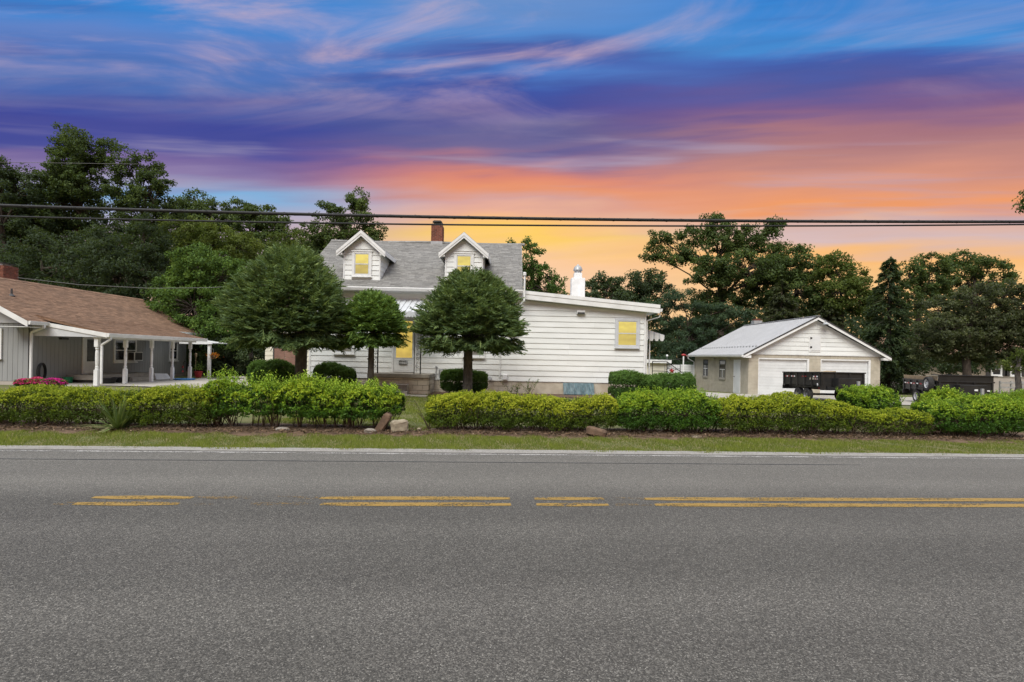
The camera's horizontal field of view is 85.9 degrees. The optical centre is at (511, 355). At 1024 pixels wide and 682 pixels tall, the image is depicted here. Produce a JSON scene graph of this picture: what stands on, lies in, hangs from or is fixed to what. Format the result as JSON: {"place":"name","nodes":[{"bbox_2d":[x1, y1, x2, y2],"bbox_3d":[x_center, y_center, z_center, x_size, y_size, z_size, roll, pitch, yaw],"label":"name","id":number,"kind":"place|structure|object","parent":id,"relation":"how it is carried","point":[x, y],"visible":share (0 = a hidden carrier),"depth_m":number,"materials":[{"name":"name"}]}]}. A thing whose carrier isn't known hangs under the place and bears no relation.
{"place":"outdoors","nodes":[
{"label":"outdoors","id":0,"kind":"place"},
{"bbox_2d":[6,162,110,163],"bbox_3d":[-28.206,-11.575,33.059,10.190,2.117,0.175,1,0,-36],"label":"service wire","id":1,"kind":"object","parent":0,"point":[39,162],"visible":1,"depth_m":32.98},
{"bbox_2d":[109,376,247,387],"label":"patio","id":2,"kind":"structure","parent":0,"point":[201,381],"depth_m":24.39,"materials":[{"name":"concrete"}]},
{"bbox_2d":[192,361,203,377],"bbox_3d":[-16.454,0.713,28.879,0.660,0.876,0.547,1,0,-22],"label":"flower pot","id":3,"kind":"object","parent":2,"relation":"on","point":[198,374],"visible":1,"depth_m":28.81,"materials":[{"name":"ceramic"}]},
{"bbox_2d":[0,445,1023,681],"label":"road","id":4,"kind":"structure","parent":0,"point":[161,564],"depth_m":4.40,"materials":[{"name":"asphalt"}]},
{"bbox_2d":[0,204,1023,223],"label":"utility cable","id":5,"kind":"object","parent":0,"point":[487,217],"visible":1,"depth_m":13.25,"materials":[{"name":"rubber"}]},
{"bbox_2d":[0,356,1023,456],"bbox_3d":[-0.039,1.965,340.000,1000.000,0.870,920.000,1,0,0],"label":"ground","id":6,"kind":"structure","parent":0,"point":[246,420],"depth_m":11.89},
{"bbox_2d":[12,378,34,386],"bbox_3d":[-18.273,0.994,20.595,0.638,0.331,0.646,1,0,0],"label":"petunia","id":7,"kind":"object","parent":6,"relation":"on","point":[19,382],"visible":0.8,"depth_m":20.38,"materials":[{"name":"pink plant"}]},
{"bbox_2d":[25,376,44,385],"bbox_3d":[-17.904,0.965,20.695,0.693,0.393,0.646,1,0,0],"label":"petunia","id":8,"kind":"object","parent":6,"relation":"on","point":[35,380],"visible":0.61,"depth_m":20.49,"materials":[{"name":"pink plant"}]},
{"bbox_2d":[0,154,72,262],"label":"broadleaf tree","id":9,"kind":"object","parent":6,"relation":"on","point":[10,178],"visible":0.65,"depth_m":40.98,"materials":[{"name":"green plant"}]},
{"bbox_2d":[39,378,67,385],"bbox_3d":[-17.173,0.995,20.600,0.995,0.360,0.658,1,0,0],"label":"petunia","id":10,"kind":"object","parent":6,"relation":"on","point":[57,381],"visible":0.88,"depth_m":20.45,"materials":[{"name":"pink plant"}]},
{"bbox_2d":[0,225,108,288],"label":"walnut tree","id":11,"kind":"object","parent":6,"relation":"on","point":[66,257],"visible":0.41,"depth_m":36.71,"materials":[{"name":"green plant"}]},
{"bbox_2d":[2,121,123,284],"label":"broadleaf tree","id":12,"kind":"object","parent":6,"relation":"on","point":[69,182],"visible":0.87,"depth_m":42.66,"materials":[{"name":"green plant"}]},
{"bbox_2d":[0,263,226,386],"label":"ranch house","id":13,"kind":"structure","parent":6,"relation":"on","point":[88,338],"depth_m":24.02,"materials":[{"name":"brown"}]},
{"bbox_2d":[0,328,2,358],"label":"window","id":14,"kind":"structure","parent":13,"relation":"in","point":[1,329],"depth_m":21.43,"materials":[{"name":"white glass"}]},
{"bbox_2d":[36,363,46,377],"bbox_3d":[-18.763,0.645,21.950,0.136,0.737,0.415,1,0,0],"label":"garden hose","id":15,"kind":"object","parent":13,"relation":"attached to","point":[44,368],"visible":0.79,"depth_m":21.95,"materials":[{"name":"black plastic"}]},
{"bbox_2d":[82,337,99,373],"bbox_3d":[-18.863,-0.032,24.675,0.050,1.650,1.050,1,0,0],"label":"side door","id":16,"kind":"structure","parent":13,"relation":"in","point":[88,349],"depth_m":24.50,"materials":[{"name":"grey wood"}]},
{"bbox_2d":[103,378,116,383],"bbox_3d":[-17.175,1.059,23.350,0.700,0.215,0.689,1,0,0],"label":"plastic tub","id":17,"kind":"object","parent":13,"relation":"on","point":[108,380],"visible":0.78,"depth_m":23.14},
{"bbox_2d":[113,339,123,362],"bbox_3d":[-18.839,-0.232,26.443,0.090,1.170,0.845,1,0,0],"label":"window","id":18,"kind":"structure","parent":13,"relation":"in","point":[118,350],"depth_m":26.36,"materials":[{"name":"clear glass"}]},
{"bbox_2d":[111,377,130,382],"bbox_3d":[-17.175,1.059,24.150,0.700,0.215,0.689,1,0,0],"label":"plastic tub","id":19,"kind":"object","parent":13,"relation":"on","point":[119,380],"visible":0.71,"depth_m":23.91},
{"bbox_2d":[22,278,223,287],"bbox_3d":[-15.161,-3.182,23.999,13.942,0.519,0.122,1,0,5],"label":"service wire","id":20,"kind":"object","parent":13,"relation":"attached to","point":[100,285],"visible":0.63,"depth_m":24.22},
{"bbox_2d":[127,340,137,362],"bbox_3d":[-18.839,-0.232,27.228,0.090,1.170,0.845,1,0,0],"label":"window","id":21,"kind":"structure","parent":13,"relation":"in","point":[132,344],"depth_m":27.33,"materials":[{"name":"clear glass"}]},
{"bbox_2d":[127,352,142,360],"bbox_3d":[-18.652,0.027,27.227,0.365,0.440,0.645,1,0,0],"label":"air conditioner","id":22,"kind":"object","parent":13,"relation":"attached to","point":[134,356],"visible":1,"depth_m":26.96,"materials":[{"name":"metal"}]},
{"bbox_2d":[154,373,169,379],"bbox_3d":[-17.425,1.012,27.408,0.204,0.300,1.010,1,0,6],"label":"foam board","id":23,"kind":"object","parent":13,"relation":"on","point":[161,376],"visible":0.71,"depth_m":27.31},
{"bbox_2d":[168,341,178,361],"bbox_3d":[-18.839,-0.237,30.640,0.090,1.120,0.820,1,0,0],"label":"window","id":24,"kind":"structure","parent":13,"relation":"in","point":[176,343],"depth_m":30.75,"materials":[{"name":"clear glass"}]},
{"bbox_2d":[206,349,219,358],"bbox_3d":[-16.176,-0.084,29.858,0.843,0.575,0.829,1,0,0],"label":"hanging basket","id":25,"kind":"object","parent":13,"relation":"attached to","point":[214,355],"visible":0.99,"depth_m":29.81,"materials":[{"name":"metal"}]},
{"bbox_2d":[60,212,175,302],"bbox_3d":[-26.145,-4.111,35.983,8.386,10.595,5.186,1,0,21],"label":"walnut tree","id":26,"kind":"object","parent":6,"relation":"on","point":[105,268],"visible":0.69,"depth_m":35.19,"materials":[{"name":"green plant"}]},
{"bbox_2d":[2,202,256,301],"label":"broadleaf tree","id":27,"kind":"object","parent":6,"relation":"on","point":[119,228],"visible":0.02,"depth_m":47.78,"materials":[{"name":"green plant"}]},
{"bbox_2d":[98,142,188,295],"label":"broadleaf tree","id":28,"kind":"object","parent":6,"relation":"on","point":[137,195],"visible":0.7,"depth_m":42.56,"materials":[{"name":"green plant"}]},
{"bbox_2d":[139,241,249,373],"bbox_3d":[-18.956,-2.874,33.805,6.338,8.410,8.354,1,0,-43],"label":"maple tree","id":29,"kind":"object","parent":6,"relation":"on","point":[194,295],"visible":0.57,"depth_m":32.85,"materials":[{"name":"green plant"}]},
{"bbox_2d":[162,187,232,245],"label":"broadleaf tree","id":30,"kind":"object","parent":6,"relation":"on","point":[192,204],"visible":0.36,"depth_m":51.43,"materials":[{"name":"green plant"}]},
{"bbox_2d":[186,328,222,371],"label":"understory tree","id":31,"kind":"object","parent":6,"relation":"on","point":[187,364],"visible":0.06,"depth_m":37.80,"materials":[{"name":"green plant"}]},
{"bbox_2d":[156,214,264,273],"bbox_3d":[-21.747,-4.438,40.388,7.694,11.424,5.272,1,0,0],"label":"maple tree","id":32,"kind":"object","parent":6,"relation":"on","point":[208,233],"visible":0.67,"depth_m":39.12,"materials":[{"name":"green plant"}]},
{"bbox_2d":[191,321,273,375],"bbox_3d":[-16.329,-0.357,32.964,4.851,4.464,4.285,1,0,-16],"label":"understory tree","id":33,"kind":"object","parent":6,"relation":"on","point":[231,359],"visible":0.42,"depth_m":32.14,"materials":[{"name":"green plant"}]},
{"bbox_2d":[213,195,300,363],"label":"broadleaf tree","id":34,"kind":"object","parent":6,"relation":"on","point":[266,228],"visible":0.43,"depth_m":52.05,"materials":[{"name":"green plant"}]},
{"bbox_2d":[247,358,294,389],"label":"evergreen shrub","id":35,"kind":"object","parent":6,"relation":"on","point":[282,366],"visible":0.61,"depth_m":21.33,"materials":[{"name":"plant"}]},
{"bbox_2d":[209,239,365,378],"bbox_3d":[-7.769,-1.294,19.604,5.229,5.788,5.083,1,0,0],"label":"clipped spruce","id":36,"kind":"object","parent":6,"relation":"on","point":[295,292],"visible":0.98,"depth_m":18.34,"materials":[{"name":"green plant"}]},
{"bbox_2d":[265,228,312,250],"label":"broadleaf tree","id":37,"kind":"object","parent":6,"relation":"on","point":[299,238],"visible":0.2,"depth_m":47.72,"materials":[{"name":"green plant"}]},
{"bbox_2d":[312,361,356,386],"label":"evergreen shrub","id":38,"kind":"object","parent":6,"relation":"on","point":[330,370],"visible":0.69,"depth_m":22.20,"materials":[{"name":"plant"}]},
{"bbox_2d":[298,185,388,255],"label":"broadleaf tree","id":39,"kind":"object","parent":6,"relation":"on","point":[323,238],"visible":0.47,"depth_m":42.52,"materials":[{"name":"green plant"}]},
{"bbox_2d":[252,393,456,430],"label":"lawn grass","id":40,"kind":"structure","parent":6,"relation":"on","point":[409,403],"depth_m":14.17,"materials":[{"name":"plant"}]},
{"bbox_2d":[336,286,411,385],"bbox_3d":[-5.102,-0.448,20.294,2.917,4.157,2.905,1,0,0],"label":"clipped spruce","id":41,"kind":"object","parent":6,"relation":"on","point":[375,314],"visible":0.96,"depth_m":19.52,"materials":[{"name":"green plant"}]},
{"bbox_2d":[375,412,392,431],"bbox_3d":[-2.758,1.465,11.750,0.382,0.533,0.261,1,0,0],"label":"stone slab","id":42,"kind":"object","parent":6,"relation":"on","point":[383,423],"depth_m":11.63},
{"bbox_2d":[403,265,530,393],"bbox_3d":[-1.543,-0.770,19.908,4.476,4.949,4.630,1,0,0],"label":"clipped spruce","id":43,"kind":"object","parent":6,"relation":"on","point":[478,310],"visible":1,"depth_m":18.66,"materials":[{"name":"green plant"}]},
{"bbox_2d":[265,220,681,396],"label":"white house","id":44,"kind":"structure","parent":6,"relation":"on","point":[577,341],"depth_m":23.89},
{"bbox_2d":[273,347,294,364],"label":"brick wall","id":45,"kind":"structure","parent":44,"relation":"in","point":[277,354],"depth_m":27.38,"materials":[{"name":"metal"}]},
{"bbox_2d":[332,346,354,354],"bbox_3d":[-7.269,-0.809,23.823,0.964,1.530,0.098,1,0,0],"label":"window","id":46,"kind":"structure","parent":44,"relation":"in","point":[348,352],"depth_m":23.81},
{"bbox_2d":[391,317,416,372],"bbox_3d":[-4.668,-0.483,23.827,1.086,2.420,0.090,1,0,0],"label":"door","id":47,"kind":"structure","parent":44,"relation":"in","point":[406,353],"depth_m":23.83,"materials":[{"name":"white paint"}]},
{"bbox_2d":[462,351,484,357],"bbox_3d":[-1.652,-0.668,23.823,1.029,1.553,0.098,1,0,0],"label":"window","id":48,"kind":"structure","parent":44,"relation":"in","point":[475,355],"depth_m":23.81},
{"bbox_2d":[614,318,639,348],"bbox_3d":[4.998,-0.961,23.823,1.121,1.316,0.098,1,0,0],"label":"window","id":49,"kind":"structure","parent":44,"relation":"in","point":[627,330],"depth_m":23.83,"materials":[{"name":"white"}]},
{"bbox_2d":[0,429,1023,454],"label":"verge grass","id":50,"kind":"structure","parent":6,"relation":"on","point":[384,441],"depth_m":10.61,"materials":[{"name":"plant"}]},
{"bbox_2d":[0,420,1023,443],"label":"planting bed","id":51,"kind":"object","parent":6,"relation":"on","point":[339,426],"visible":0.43,"depth_m":11.93,"materials":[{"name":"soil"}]},
{"bbox_2d":[0,383,119,424],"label":"hedge","id":52,"kind":"object","parent":51,"relation":"on","point":[55,399],"visible":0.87,"depth_m":11.42,"materials":[{"name":"green plant"}]},
{"bbox_2d":[73,395,152,431],"bbox_3d":[-8.090,1.091,11.339,1.380,0.841,1.606,1,0,19],"label":"yucca","id":53,"kind":"object","parent":51,"relation":"on","point":[120,420],"visible":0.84,"depth_m":11.13,"materials":[{"name":"plant"}]},
{"bbox_2d":[102,382,237,427],"bbox_3d":[-7.376,1.067,11.892,2.776,0.987,1.370,1,0,0],"label":"hedge","id":54,"kind":"object","parent":51,"relation":"on","point":[172,395],"visible":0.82,"depth_m":11.51,"materials":[{"name":"green plant"}]},
{"bbox_2d":[199,364,290,426],"bbox_3d":[-5.862,0.883,12.055,1.995,1.412,1.510,1,0,0],"label":"hedge","id":55,"kind":"object","parent":51,"relation":"on","point":[241,394],"visible":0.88,"depth_m":11.68,"materials":[{"name":"green plant"}]},
{"bbox_2d":[270,369,412,428],"bbox_3d":[-3.727,0.969,12.108,2.990,1.326,1.493,1,0,0],"label":"hedge","id":56,"kind":"object","parent":51,"relation":"on","point":[313,392],"visible":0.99,"depth_m":11.73,"materials":[{"name":"green plant"}]},
{"bbox_2d":[390,419,407,431],"bbox_3d":[-2.397,1.490,11.700,0.383,0.264,0.325,1,0,-17],"label":"stone block","id":57,"kind":"object","parent":51,"relation":"on","point":[399,425],"depth_m":11.56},
{"bbox_2d":[416,389,474,430],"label":"hedge","id":58,"kind":"object","parent":51,"relation":"on","point":[450,401],"visible":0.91,"depth_m":11.94,"materials":[{"name":"green plant"}]},
{"bbox_2d":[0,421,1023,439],"bbox_3d":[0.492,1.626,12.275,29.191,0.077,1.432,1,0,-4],"label":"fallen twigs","id":59,"kind":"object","parent":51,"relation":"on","point":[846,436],"visible":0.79,"depth_m":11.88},
{"bbox_2d":[452,389,619,430],"bbox_3d":[0.528,1.236,12.351,3.883,0.965,1.450,1,0,-7],"label":"hedge","id":60,"kind":"object","parent":51,"relation":"on","point":[562,408],"visible":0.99,"depth_m":12.04,"materials":[{"name":"green plant"}]},
{"bbox_2d":[586,426,606,436],"bbox_3d":[1.800,1.623,11.749,0.442,0.225,0.244,1,0,16],"label":"stone slab","id":61,"kind":"object","parent":51,"relation":"on","point":[593,430],"depth_m":11.65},
{"bbox_2d":[609,385,724,431],"bbox_3d":[3.545,1.210,12.581,2.668,1.135,1.447,1,0,0],"label":"hedge","id":62,"kind":"object","parent":51,"relation":"on","point":[638,400],"visible":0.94,"depth_m":12.16,"materials":[{"name":"green plant"}]},
{"bbox_2d":[705,390,859,434],"bbox_3d":[6.180,1.314,12.681,3.411,1.033,1.543,1,0,0],"label":"hedge","id":63,"kind":"object","parent":51,"relation":"on","point":[743,418],"visible":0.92,"depth_m":12.34,"materials":[{"name":"green plant"}]},
{"bbox_2d":[842,405,942,435],"bbox_3d":[8.773,1.528,12.887,2.273,0.710,1.336,1,0,0],"label":"hedge","id":64,"kind":"object","parent":51,"relation":"on","point":[899,418],"visible":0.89,"depth_m":12.50,"materials":[{"name":"green plant"}]},
{"bbox_2d":[917,385,975,431],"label":"shrub","id":65,"kind":"object","parent":51,"relation":"on","point":[945,392],"visible":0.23,"depth_m":13.87,"materials":[{"name":"green plant"}]},
{"bbox_2d":[908,392,1023,435],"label":"hedge","id":66,"kind":"object","parent":51,"relation":"on","point":[964,411],"visible":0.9,"depth_m":12.57,"materials":[{"name":"green plant"}]},
{"bbox_2d":[18,204,1017,371],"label":"woodland","id":67,"kind":"object","parent":6,"relation":"on","point":[853,324],"visible":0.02,"depth_m":64.13,"materials":[{"name":"green plant"}]},
{"bbox_2d":[419,392,617,397],"bbox_3d":[-1.232,1.615,22.950,15.600,0.030,1.900,1,0,0],"label":"soil strip","id":68,"kind":"object","parent":6,"relation":"on","point":[556,395],"visible":0.17,"depth_m":23.03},
{"bbox_2d":[439,367,491,393],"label":"evergreen shrub","id":69,"kind":"object","parent":68,"relation":"on","point":[455,377],"visible":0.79,"depth_m":21.83,"materials":[{"name":"plant"}]},
{"bbox_2d":[518,379,538,393],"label":"weed","id":70,"kind":"object","parent":68,"relation":"on","point":[528,385],"visible":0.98,"depth_m":23.30,"materials":[{"name":"green plant"}]},
{"bbox_2d":[637,371,696,393],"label":"evergreen shrub","id":71,"kind":"object","parent":68,"relation":"on","point":[671,380],"visible":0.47,"depth_m":22.04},
{"bbox_2d":[506,236,569,294],"bbox_3d":[1.772,-3.166,38.152,4.659,10.061,3.056,1,0,0],"label":"broadleaf tree","id":72,"kind":"object","parent":6,"relation":"on","point":[531,270],"visible":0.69,"depth_m":37.67,"materials":[{"name":"green plant"}]},
{"bbox_2d":[585,270,629,300],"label":"broadleaf tree","id":73,"kind":"object","parent":6,"relation":"on","point":[610,290],"visible":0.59,"depth_m":45.74,"materials":[{"name":"green plant"}]},
{"bbox_2d":[607,369,661,397],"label":"evergreen shrub","id":74,"kind":"object","parent":6,"relation":"on","point":[627,378],"visible":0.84,"depth_m":21.00,"materials":[{"name":"plant"}]},
{"bbox_2d":[613,267,675,349],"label":"broadleaf tree","id":75,"kind":"object","parent":6,"relation":"on","point":[645,289],"visible":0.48,"depth_m":50.38,"materials":[{"name":"green plant"}]},
{"bbox_2d":[647,359,671,374],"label":"garden shed","id":76,"kind":"structure","parent":6,"relation":"on","point":[658,367],"depth_m":43.00,"materials":[{"name":"beige"}]},
{"bbox_2d":[664,365,680,373],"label":"yard gate","id":77,"kind":"structure","parent":6,"relation":"on","point":[670,367],"depth_m":43.01,"materials":[{"name":"white paint"}]},
{"bbox_2d":[680,364,693,374],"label":"board fence","id":78,"kind":"object","parent":6,"relation":"on","point":[688,368],"visible":0.2,"depth_m":43.01,"materials":[{"name":"white paint"}]},
{"bbox_2d":[646,287,759,365],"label":"pine tree","id":79,"kind":"object","parent":6,"relation":"on","point":[687,346],"visible":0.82,"depth_m":47.34,"materials":[{"name":"green plant"}]},
{"bbox_2d":[683,299,722,361],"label":"spruce tree","id":80,"kind":"object","parent":6,"relation":"on","point":[705,311],"visible":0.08,"depth_m":49.59,"materials":[{"name":"green plant"}]},
{"bbox_2d":[638,211,805,338],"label":"oak tree","id":81,"kind":"object","parent":6,"relation":"on","point":[724,275],"visible":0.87,"depth_m":54.66,"materials":[{"name":"green plant"}]},
{"bbox_2d":[757,279,805,322],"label":"spruce tree","id":82,"kind":"object","parent":6,"relation":"on","point":[789,311],"visible":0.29,"depth_m":50.66,"materials":[{"name":"green plant"}]},
{"bbox_2d":[687,316,891,395],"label":"garage","id":83,"kind":"structure","parent":6,"relation":"on","point":[756,356],"depth_m":33.13,"materials":[{"name":"white"}]},
{"bbox_2d":[702,360,707,377],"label":"window","id":84,"kind":"structure","parent":83,"relation":"in","point":[705,362],"depth_m":40.28,"materials":[{"name":"glass"}]},
{"bbox_2d":[718,360,725,379],"bbox_3d":[14.154,0.943,37.066,0.060,1.320,1.175,1,0,0],"label":"window","id":85,"kind":"structure","parent":83,"relation":"in","point":[722,363],"depth_m":37.05,"materials":[{"name":"glass"}]},
{"bbox_2d":[733,360,740,392],"bbox_3d":[14.135,1.338,34.640,0.083,2.190,1.022,1,0,0],"label":"side door","id":86,"kind":"structure","parent":83,"relation":"in","point":[737,363],"depth_m":34.64,"materials":[{"name":"white paint"}]},
{"bbox_2d":[758,358,808,393],"bbox_3d":[16.297,1.257,33.091,3.060,2.238,0.158,1,0,0],"label":"overhead door","id":87,"kind":"structure","parent":83,"relation":"in","point":[770,375],"depth_m":33.14,"materials":[{"name":"white paint"}]},
{"bbox_2d":[820,359,870,395],"bbox_3d":[20.009,1.331,33.091,3.015,2.238,0.158,1,0,0],"label":"overhead door","id":88,"kind":"structure","parent":83,"relation":"in","point":[850,365],"depth_m":33.14,"materials":[{"name":"white paint"}]},
{"bbox_2d":[761,243,834,316],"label":"broadleaf tree","id":89,"kind":"object","parent":6,"relation":"on","point":[804,292],"visible":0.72,"depth_m":53.14,"materials":[{"name":"green plant"}]},
{"bbox_2d":[815,293,856,335],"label":"spruce tree","id":90,"kind":"object","parent":6,"relation":"on","point":[827,315],"visible":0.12,"depth_m":50.58,"materials":[{"name":"green plant"}]},
{"bbox_2d":[806,248,894,328],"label":"broadleaf tree","id":91,"kind":"object","parent":6,"relation":"on","point":[844,286],"visible":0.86,"depth_m":50.77,"materials":[{"name":"green plant"}]},
{"bbox_2d":[835,383,906,421],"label":"shrub","id":92,"kind":"object","parent":6,"relation":"on","point":[867,396],"visible":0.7,"depth_m":14.82,"materials":[{"name":"green plant"}]},
{"bbox_2d":[857,257,931,394],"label":"spruce tree","id":93,"kind":"object","parent":6,"relation":"on","point":[877,328],"visible":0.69,"depth_m":42.44,"materials":[{"name":"green plant"}]},
{"bbox_2d":[879,331,936,386],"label":"understory tree","id":94,"kind":"object","parent":6,"relation":"on","point":[928,369],"visible":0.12,"depth_m":43.62,"materials":[{"name":"green plant"}]},
{"bbox_2d":[891,251,965,336],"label":"broadleaf tree","id":95,"kind":"object","parent":6,"relation":"on","point":[920,276],"visible":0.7,"depth_m":52.21,"materials":[{"name":"green plant"}]},
{"bbox_2d":[868,337,1023,391],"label":"house","id":96,"kind":"structure","parent":6,"relation":"on","point":[1004,375],"depth_m":49.98,"materials":[{"name":"concrete"}]},
{"bbox_2d":[986,362,1004,375],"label":"window","id":97,"kind":"structure","parent":96,"relation":"in","point":[998,372],"depth_m":49.97,"materials":[{"name":"clear glass"}]},
{"bbox_2d":[1005,363,1023,376],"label":"window","id":98,"kind":"structure","parent":96,"relation":"in","point":[1007,373],"depth_m":49.97,"materials":[{"name":"white glass"}]},
{"bbox_2d":[923,351,999,374],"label":"understory tree","id":99,"kind":"object","parent":6,"relation":"on","point":[948,368],"visible":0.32,"depth_m":45.21,"materials":[{"name":"green plant"}]},
{"bbox_2d":[902,278,1023,374],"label":"olive tree","id":100,"kind":"object","parent":6,"relation":"on","point":[968,339],"visible":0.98,"depth_m":36.59,"materials":[{"name":"green plant"}]},
{"bbox_2d":[930,248,1021,309],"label":"broadleaf tree","id":101,"kind":"object","parent":6,"relation":"on","point":[973,266],"visible":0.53,"depth_m":53.46,"materials":[{"name":"green plant"}]},
{"bbox_2d":[982,388,1023,428],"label":"shrub","id":102,"kind":"object","parent":6,"relation":"on","point":[1017,394],"visible":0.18,"depth_m":14.42,"materials":[{"name":"green plant"}]},
{"bbox_2d":[998,347,1023,391],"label":"young tree","id":103,"kind":"object","parent":6,"relation":"on","point":[1016,370],"visible":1,"depth_m":27.00,"materials":[{"name":"green plant"}]},
{"bbox_2d":[999,381,1023,392],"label":"rail fence","id":104,"kind":"object","parent":6,"relation":"on","point":[1010,383],"visible":0.7,"depth_m":47.40,"materials":[{"name":"wood"}]},
{"bbox_2d":[1012,189,1023,214],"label":"broadleaf tree","id":105,"kind":"object","parent":6,"relation":"on","point":[1021,209],"visible":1,"depth_m":24.39,"materials":[{"name":"green plant"}]},
{"bbox_2d":[0,215,1023,226],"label":"utility cable","id":106,"kind":"object","parent":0,"point":[508,224],"visible":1,"depth_m":13.28,"materials":[{"name":"rubber"}]},
{"bbox_2d":[0,0,1023,354],"label":"sky","id":107,"kind":"structure","parent":0,"point":[657,109],"materials":[{"name":"blue"}]},
{"bbox_2d":[702,392,914,404],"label":"driveway","id":108,"kind":"structure","parent":0,"point":[907,400],"depth_m":30.87,"materials":[{"name":"concrete"}]},
{"bbox_2d":[782,372,865,398],"bbox_3d":[15.934,1.547,27.605,2.420,1.454,5.170,1,-2,0],"label":"dump trailer","id":109,"kind":"object","parent":108,"relation":"on","point":[804,383],"visible":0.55,"depth_m":26.98,"materials":[{"name":"black paint"}]},
{"bbox_2d":[902,374,997,401],"bbox_3d":[21.534,1.653,26.896,2.700,1.460,4.850,1,0,11],"label":"dump trailer","id":110,"kind":"object","parent":108,"relation":"on","point":[915,385],"visible":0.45,"depth_m":26.09,"materials":[{"name":"black paint"}]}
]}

